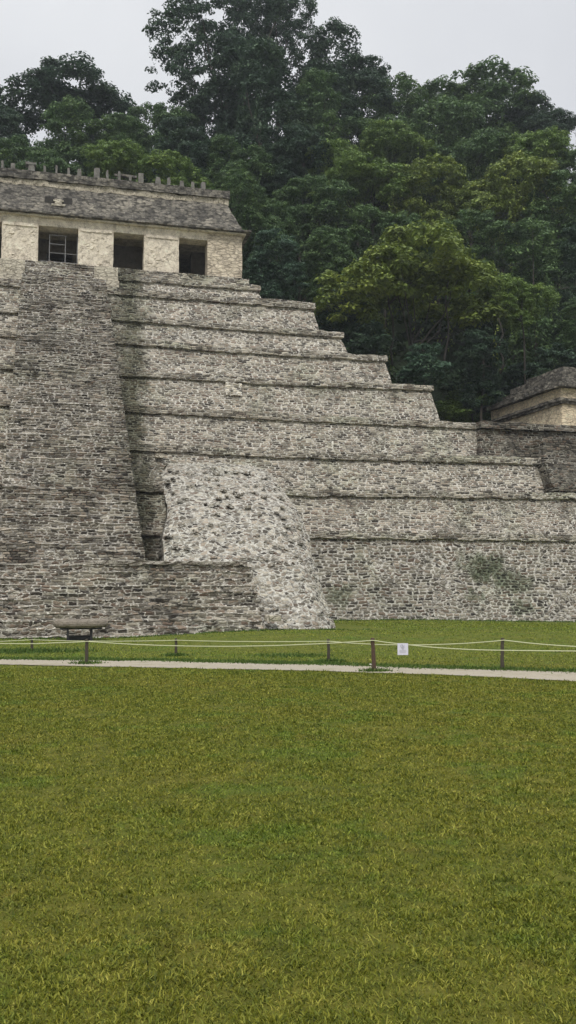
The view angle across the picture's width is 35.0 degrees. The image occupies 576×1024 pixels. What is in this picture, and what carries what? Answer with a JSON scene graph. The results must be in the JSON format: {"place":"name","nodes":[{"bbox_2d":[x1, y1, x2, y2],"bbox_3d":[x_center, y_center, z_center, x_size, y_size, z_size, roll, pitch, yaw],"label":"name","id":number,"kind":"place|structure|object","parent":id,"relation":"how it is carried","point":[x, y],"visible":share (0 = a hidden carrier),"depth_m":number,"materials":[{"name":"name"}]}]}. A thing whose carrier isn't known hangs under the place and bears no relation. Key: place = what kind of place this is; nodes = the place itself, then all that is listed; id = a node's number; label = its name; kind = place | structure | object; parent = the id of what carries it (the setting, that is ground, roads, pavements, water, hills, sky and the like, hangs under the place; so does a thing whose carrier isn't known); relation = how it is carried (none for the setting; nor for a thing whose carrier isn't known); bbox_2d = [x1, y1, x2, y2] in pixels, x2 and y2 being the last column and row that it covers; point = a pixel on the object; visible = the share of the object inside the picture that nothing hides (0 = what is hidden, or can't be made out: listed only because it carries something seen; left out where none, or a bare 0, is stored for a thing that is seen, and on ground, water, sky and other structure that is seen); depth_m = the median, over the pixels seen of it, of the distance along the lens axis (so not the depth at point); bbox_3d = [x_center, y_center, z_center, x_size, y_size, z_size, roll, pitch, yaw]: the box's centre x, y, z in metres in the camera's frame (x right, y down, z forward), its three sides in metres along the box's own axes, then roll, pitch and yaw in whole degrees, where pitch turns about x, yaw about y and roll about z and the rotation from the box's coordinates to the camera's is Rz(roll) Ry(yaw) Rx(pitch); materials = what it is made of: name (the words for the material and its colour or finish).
{"place":"outdoors","nodes":[
{"label":"outdoors","id":0,"kind":"place"},
{"bbox_2d":[0,620,575,1023],"bbox_3d":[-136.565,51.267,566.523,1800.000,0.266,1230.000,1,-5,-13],"label":"ground","id":1,"kind":"structure","parent":0,"point":[215,866],"depth_m":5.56,"materials":[{"name":"green plant"}]},
{"bbox_2d":[53,619,107,640],"bbox_3d":[-6.914,3.948,30.503,1.809,0.773,1.265,1,-5,-13],"label":"stone altar","id":2,"kind":"object","parent":1,"relation":"on","point":[73,624],"visible":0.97,"depth_m":30.10,"materials":[{"name":"stone"}]},
{"bbox_2d":[85,639,88,662],"bbox_3d":[-4.496,3.192,20.403,0.098,0.713,0.135,1,-5,-13],"label":"fence post","id":3,"kind":"object","parent":1,"relation":"on","point":[86,651],"visible":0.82,"depth_m":20.38,"materials":[{"name":"brown wood"}]},
{"bbox_2d":[0,258,575,638],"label":"stepped pyramid","id":4,"kind":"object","parent":1,"relation":"on","point":[186,453],"visible":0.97,"depth_m":48.31,"materials":[{"name":"stone"}]},
{"bbox_2d":[0,160,250,277],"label":"temple building","id":5,"kind":"structure","parent":4,"relation":"on","point":[97,220],"depth_m":59.48,"materials":[{"name":"beige stone"}]},
{"bbox_2d":[468,421,575,492],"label":"platform wall","id":6,"kind":"structure","parent":4,"relation":"on","point":[553,447],"depth_m":53.41,"materials":[{"name":"grey stone"}]},
{"bbox_2d":[483,366,575,425],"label":"temple","id":7,"kind":"structure","parent":6,"relation":"on","point":[549,397],"depth_m":59.86,"materials":[{"name":"beige stone"}]},
{"bbox_2d":[0,618,575,673],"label":"weeds","id":8,"kind":"object","parent":1,"relation":"on","point":[323,662],"visible":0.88,"depth_m":21.31,"materials":[{"name":"green plant"}]},
{"bbox_2d":[327,639,329,659],"bbox_3d":[0.938,3.272,21.100,0.081,0.675,0.126,-1,-5,14],"label":"fence post","id":9,"kind":"object","parent":1,"relation":"on","point":[328,651],"visible":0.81,"depth_m":21.08,"materials":[{"name":"brown wood"}]},
{"bbox_2d":[0,639,575,646],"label":"fence rope","id":10,"kind":"object","parent":9,"relation":"attached to","point":[308,641],"visible":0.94,"depth_m":21.37,"materials":[{"name":"white fabric"}]},
{"bbox_2d":[371,638,375,668],"bbox_3d":[1.727,2.960,18.462,0.100,0.833,0.168,-4,-6,39],"label":"fence post","id":11,"kind":"object","parent":1,"relation":"on","point":[373,657],"visible":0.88,"depth_m":18.44,"materials":[{"name":"brown wood"}]},
{"bbox_2d":[0,640,575,651],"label":"fence rope","id":12,"kind":"object","parent":11,"relation":"attached to","point":[285,645],"visible":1,"depth_m":18.95,"materials":[{"name":"white fabric"}]},
{"bbox_2d":[397,643,407,654],"bbox_3d":[2.302,2.748,18.327,0.212,0.233,0.017,0,-5,0],"label":"rope sign","id":13,"kind":"object","parent":12,"relation":"hanging from","point":[402,648],"visible":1,"depth_m":18.33,"materials":[{"name":"white plastic"}]},
{"bbox_2d":[500,638,503,667],"bbox_3d":[4.414,3.003,18.841,0.090,0.815,0.143,1,-5,-13],"label":"fence post","id":14,"kind":"object","parent":1,"relation":"on","point":[502,655],"visible":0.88,"depth_m":18.82,"materials":[{"name":"brown wood"}]},
{"bbox_2d":[0,619,575,674],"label":"distant grass","id":15,"kind":"structure","parent":0,"point":[504,624],"depth_m":26.29,"materials":[{"name":"green plant"}]},
{"bbox_2d":[0,659,575,680],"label":"path","id":16,"kind":"structure","parent":0,"point":[548,675],"depth_m":19.33,"materials":[{"name":"grey concrete"}]},
{"bbox_2d":[0,0,575,182],"label":"sky","id":17,"kind":"structure","parent":0,"point":[425,40],"materials":[{"name":"white"}]},
{"bbox_2d":[243,190,575,538],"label":"hill","id":18,"kind":"structure","parent":0,"point":[437,393],"depth_m":81.58,"materials":[{"name":"green plant"}]},
{"bbox_2d":[0,105,29,166],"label":"tree","id":19,"kind":"object","parent":18,"relation":"on","point":[9,120],"visible":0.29,"depth_m":90.66,"materials":[{"name":"green plant"}]},
{"bbox_2d":[0,135,49,171],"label":"tree","id":20,"kind":"object","parent":18,"relation":"on","point":[11,152],"visible":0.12,"depth_m":82.62,"materials":[{"name":"green plant"}]},
{"bbox_2d":[15,149,82,174],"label":"tree","id":21,"kind":"object","parent":18,"relation":"on","point":[52,159],"visible":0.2,"depth_m":74.40,"materials":[{"name":"green plant"}]},
{"bbox_2d":[37,94,102,176],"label":"tree","id":22,"kind":"object","parent":18,"relation":"on","point":[65,147],"visible":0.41,"depth_m":83.38,"materials":[{"name":"green plant"}]},
{"bbox_2d":[0,51,144,145],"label":"tree","id":23,"kind":"object","parent":18,"relation":"on","point":[45,83],"visible":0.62,"depth_m":96.74,"materials":[{"name":"green plant"}]},
{"bbox_2d":[80,138,147,180],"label":"tree","id":24,"kind":"object","parent":18,"relation":"on","point":[112,158],"visible":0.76,"depth_m":72.94,"materials":[{"name":"green plant"}]},
{"bbox_2d":[100,101,200,182],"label":"tree","id":25,"kind":"object","parent":18,"relation":"on","point":[160,111],"visible":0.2,"depth_m":90.34,"materials":[{"name":"green plant"}]},
{"bbox_2d":[134,149,214,188],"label":"tree","id":26,"kind":"object","parent":18,"relation":"on","point":[161,162],"visible":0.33,"depth_m":72.70,"materials":[{"name":"green plant"}]},
{"bbox_2d":[141,116,209,182],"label":"tree","id":27,"kind":"object","parent":18,"relation":"on","point":[170,128],"visible":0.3,"depth_m":82.61,"materials":[{"name":"green plant"}]},
{"bbox_2d":[176,109,216,164],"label":"tree","id":28,"kind":"object","parent":18,"relation":"on","point":[201,123],"visible":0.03,"depth_m":92.06,"materials":[{"name":"green plant"}]},
{"bbox_2d":[173,137,249,187],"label":"tree","id":29,"kind":"object","parent":18,"relation":"on","point":[199,153],"visible":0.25,"depth_m":79.66,"materials":[{"name":"green plant"}]},
{"bbox_2d":[142,0,296,134],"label":"tree","id":30,"kind":"object","parent":18,"relation":"on","point":[179,54],"visible":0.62,"depth_m":92.88,"materials":[{"name":"green plant"}]},
{"bbox_2d":[185,30,280,159],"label":"tree","id":31,"kind":"object","parent":18,"relation":"on","point":[218,85],"visible":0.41,"depth_m":90.15,"materials":[{"name":"green plant"}]},
{"bbox_2d":[206,168,264,251],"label":"tree","id":32,"kind":"object","parent":18,"relation":"on","point":[246,189],"visible":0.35,"depth_m":71.02,"materials":[{"name":"green plant"}]},
{"bbox_2d":[202,133,275,215],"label":"tree","id":33,"kind":"object","parent":18,"relation":"on","point":[239,155],"visible":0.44,"depth_m":78.98,"materials":[{"name":"green plant"}]},
{"bbox_2d":[222,36,308,292],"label":"tree","id":34,"kind":"object","parent":18,"relation":"on","point":[281,99],"visible":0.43,"depth_m":83.35,"materials":[{"name":"green plant"}]},
{"bbox_2d":[230,183,300,294],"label":"tree","id":35,"kind":"object","parent":18,"relation":"on","point":[270,220],"visible":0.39,"depth_m":73.02,"materials":[{"name":"green plant"}]},
{"bbox_2d":[242,228,310,300],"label":"tree","id":36,"kind":"object","parent":18,"relation":"on","point":[275,278],"visible":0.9,"depth_m":66.15,"materials":[{"name":"green plant"}]},
{"bbox_2d":[252,138,307,248],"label":"tree","id":37,"kind":"object","parent":18,"relation":"on","point":[282,175],"visible":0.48,"depth_m":80.29,"materials":[{"name":"green plant"}]},
{"bbox_2d":[246,0,318,140],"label":"tree","id":38,"kind":"object","parent":18,"relation":"on","point":[293,48],"visible":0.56,"depth_m":94.31,"materials":[{"name":"green plant"}]},
{"bbox_2d":[258,123,332,300],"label":"tree","id":39,"kind":"object","parent":18,"relation":"on","point":[298,138],"visible":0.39,"depth_m":81.37,"materials":[{"name":"green plant"}]},
{"bbox_2d":[262,174,358,301],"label":"tree","id":40,"kind":"object","parent":18,"relation":"on","point":[327,205],"visible":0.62,"depth_m":75.82,"materials":[{"name":"green plant"}]},
{"bbox_2d":[283,67,343,287],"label":"tree","id":41,"kind":"object","parent":18,"relation":"on","point":[314,100],"visible":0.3,"depth_m":85.52,"materials":[{"name":"green plant"}]},
{"bbox_2d":[274,59,361,141],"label":"tree","id":42,"kind":"object","parent":18,"relation":"on","point":[345,108],"visible":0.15,"depth_m":93.71,"materials":[{"name":"green plant"}]},
{"bbox_2d":[296,225,359,315],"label":"tree","id":43,"kind":"object","parent":18,"relation":"on","point":[338,255],"visible":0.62,"depth_m":70.82,"materials":[{"name":"green plant"}]},
{"bbox_2d":[302,137,360,280],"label":"tree","id":44,"kind":"object","parent":18,"relation":"on","point":[335,150],"visible":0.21,"depth_m":83.25,"materials":[{"name":"green plant"}]},
{"bbox_2d":[315,296,351,342],"bbox_3d":[3.244,-9.192,65.445,3.076,12.487,3.519,1,-5,-13],"label":"bush","id":45,"kind":"object","parent":18,"relation":"on","point":[321,317],"visible":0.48,"depth_m":65.00,"materials":[{"name":"green plant"}]},
{"bbox_2d":[321,281,370,496],"bbox_3d":[4.351,-6.766,65.069,5.187,19.873,4.604,1,-5,-13],"label":"tree","id":46,"kind":"object","parent":18,"relation":"on","point":[347,330],"visible":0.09,"depth_m":64.89,"materials":[{"name":"green plant"}]},
{"bbox_2d":[300,16,403,143],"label":"tree","id":47,"kind":"object","parent":18,"relation":"on","point":[357,76],"visible":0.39,"depth_m":96.44,"materials":[{"name":"green plant"}]},
{"bbox_2d":[306,148,414,251],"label":"tree","id":48,"kind":"object","parent":18,"relation":"on","point":[363,180],"visible":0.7,"depth_m":78.33,"materials":[{"name":"green plant"}]},
{"bbox_2d":[346,319,396,369],"bbox_3d":[5.820,-7.048,63.424,3.644,12.486,4.483,1,-5,-13],"label":"bush","id":49,"kind":"object","parent":18,"relation":"on","point":[366,341],"visible":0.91,"depth_m":63.08,"materials":[{"name":"green plant"}]},
{"bbox_2d":[330,114,419,235],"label":"tree","id":50,"kind":"object","parent":18,"relation":"on","point":[351,128],"visible":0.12,"depth_m":91.87,"materials":[{"name":"green plant"}]},
{"bbox_2d":[339,203,429,366],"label":"tree","id":51,"kind":"object","parent":18,"relation":"on","point":[360,232],"visible":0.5,"depth_m":74.20,"materials":[{"name":"green plant"}]},
{"bbox_2d":[354,71,428,209],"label":"tree","id":52,"kind":"object","parent":18,"relation":"on","point":[404,85],"visible":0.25,"depth_m":96.05,"materials":[{"name":"green plant"}]},
{"bbox_2d":[357,118,446,220],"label":"tree","id":53,"kind":"object","parent":18,"relation":"on","point":[405,145],"visible":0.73,"depth_m":87.61,"materials":[{"name":"green plant"}]},
{"bbox_2d":[388,273,419,365],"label":"bare tree","id":54,"kind":"object","parent":18,"relation":"on","point":[393,333],"visible":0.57,"depth_m":65.43,"materials":[{"name":"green plant"}]},
{"bbox_2d":[247,162,575,419],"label":"undergrowth","id":55,"kind":"object","parent":18,"relation":"on","point":[427,326],"visible":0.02,"depth_m":80.83,"materials":[{"name":"green plant"}]},
{"bbox_2d":[83,112,163,182],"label":"tree","id":56,"kind":"object","parent":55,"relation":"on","point":[112,124],"visible":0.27,"depth_m":84.08,"materials":[{"name":"green plant"}]},
{"bbox_2d":[444,379,505,422],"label":"bush","id":57,"kind":"object","parent":55,"relation":"on","point":[474,419],"visible":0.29,"depth_m":66.98,"materials":[{"name":"green plant"}]},
{"bbox_2d":[313,219,512,383],"bbox_3d":[9.037,-5.764,64.363,15.141,28.921,10.799,1,-5,-13],"label":"tree","id":58,"kind":"object","parent":18,"relation":"on","point":[397,269],"visible":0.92,"depth_m":64.07,"materials":[{"name":"green plant"}]},
{"bbox_2d":[394,342,453,387],"bbox_3d":[9.328,-4.649,62.365,3.692,14.047,4.424,1,-5,-13],"label":"bush","id":59,"kind":"object","parent":18,"relation":"on","point":[414,368],"visible":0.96,"depth_m":62.21,"materials":[{"name":"green plant"}]},
{"bbox_2d":[372,153,482,345],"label":"tree","id":60,"kind":"object","parent":18,"relation":"on","point":[411,203],"visible":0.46,"depth_m":79.61,"materials":[{"name":"green plant"}]},
{"bbox_2d":[386,94,487,204],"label":"tree","id":61,"kind":"object","parent":18,"relation":"on","point":[469,118],"visible":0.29,"depth_m":91.48,"materials":[{"name":"green plant"}]},
{"bbox_2d":[398,74,475,186],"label":"tree","id":62,"kind":"object","parent":18,"relation":"on","point":[433,88],"visible":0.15,"depth_m":101.14,"materials":[{"name":"green plant"}]},
{"bbox_2d":[443,277,449,373],"bbox_3d":[11.309,-14.071,65.017,0.456,8.462,0.889,1,-5,-13],"label":"bare tree","id":63,"kind":"object","parent":18,"relation":"on","point":[446,347],"visible":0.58,"depth_m":64.95,"materials":[{"name":"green plant"}]},
{"bbox_2d":[435,399,474,421],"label":"bush","id":64,"kind":"object","parent":18,"relation":"on","point":[444,411],"visible":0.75,"depth_m":65.15,"materials":[{"name":"green plant"}]},
{"bbox_2d":[418,208,519,374],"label":"tree","id":65,"kind":"object","parent":18,"relation":"on","point":[490,229],"visible":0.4,"depth_m":74.00,"materials":[{"name":"green plant"}]},
{"bbox_2d":[418,126,521,252],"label":"tree","id":66,"kind":"object","parent":18,"relation":"on","point":[481,143],"visible":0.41,"depth_m":87.96,"materials":[{"name":"green plant"}]},
{"bbox_2d":[443,321,510,420],"bbox_3d":[13.859,-6.578,65.346,4.950,15.073,6.100,-4,-7,41],"label":"tree","id":67,"kind":"object","parent":18,"relation":"on","point":[474,361],"visible":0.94,"depth_m":64.94,"materials":[{"name":"green plant"}]},
{"bbox_2d":[439,55,545,192],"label":"tree","id":68,"kind":"object","parent":18,"relation":"on","point":[492,92],"visible":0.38,"depth_m":100.99,"materials":[{"name":"green plant"}]},
{"bbox_2d":[498,318,503,373],"bbox_3d":[14.885,-11.618,64.017,0.566,3.938,0.447,1,-5,-13],"label":"bare tree","id":69,"kind":"object","parent":18,"relation":"on","point":[502,367],"visible":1,"depth_m":63.95,"materials":[{"name":"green plant"}]},
{"bbox_2d":[446,150,567,369],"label":"tree","id":70,"kind":"object","parent":18,"relation":"on","point":[503,199],"visible":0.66,"depth_m":77.65,"materials":[{"name":"green plant"}]},
{"bbox_2d":[484,361,538,413],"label":"bush","id":71,"kind":"object","parent":18,"relation":"on","point":[514,371],"visible":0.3,"depth_m":68.59,"materials":[{"name":"green plant"}]},
{"bbox_2d":[482,273,561,383],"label":"tree","id":72,"kind":"object","parent":18,"relation":"on","point":[528,315],"visible":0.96,"depth_m":65.46,"materials":[{"name":"green plant"}]},
{"bbox_2d":[489,217,570,418],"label":"tree","id":73,"kind":"object","parent":18,"relation":"on","point":[531,276],"visible":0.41,"depth_m":72.51,"materials":[{"name":"green plant"}]},
{"bbox_2d":[486,125,575,338],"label":"tree","id":74,"kind":"object","parent":18,"relation":"on","point":[534,144],"visible":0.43,"depth_m":83.24,"materials":[{"name":"green plant"}]},
{"bbox_2d":[496,90,565,190],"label":"tree","id":75,"kind":"object","parent":18,"relation":"on","point":[515,114],"visible":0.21,"depth_m":100.57,"materials":[{"name":"green plant"}]},
{"bbox_2d":[514,169,575,364],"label":"tree","id":76,"kind":"object","parent":18,"relation":"on","point":[542,211],"visible":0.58,"depth_m":76.51,"materials":[{"name":"green plant"}]},
{"bbox_2d":[522,341,575,378],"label":"bush","id":77,"kind":"object","parent":18,"relation":"on","point":[563,354],"visible":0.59,"depth_m":63.73,"materials":[{"name":"green plant"}]},
{"bbox_2d":[522,107,575,198],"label":"tree","id":78,"kind":"object","parent":18,"relation":"on","point":[563,119],"visible":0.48,"depth_m":99.38,"materials":[{"name":"green plant"}]},
{"bbox_2d":[544,224,575,361],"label":"tree","id":79,"kind":"object","parent":18,"relation":"on","point":[569,243],"visible":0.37,"depth_m":72.57,"materials":[{"name":"green plant"}]},
{"bbox_2d":[550,146,575,211],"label":"tree","id":80,"kind":"object","parent":18,"relation":"on","point":[567,163],"visible":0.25,"depth_m":82.40,"materials":[{"name":"green plant"}]},
{"bbox_2d":[559,296,575,349],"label":"tree","id":81,"kind":"object","parent":18,"relation":"on","point":[569,333],"visible":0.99,"depth_m":64.79,"materials":[{"name":"green plant"}]}
]}

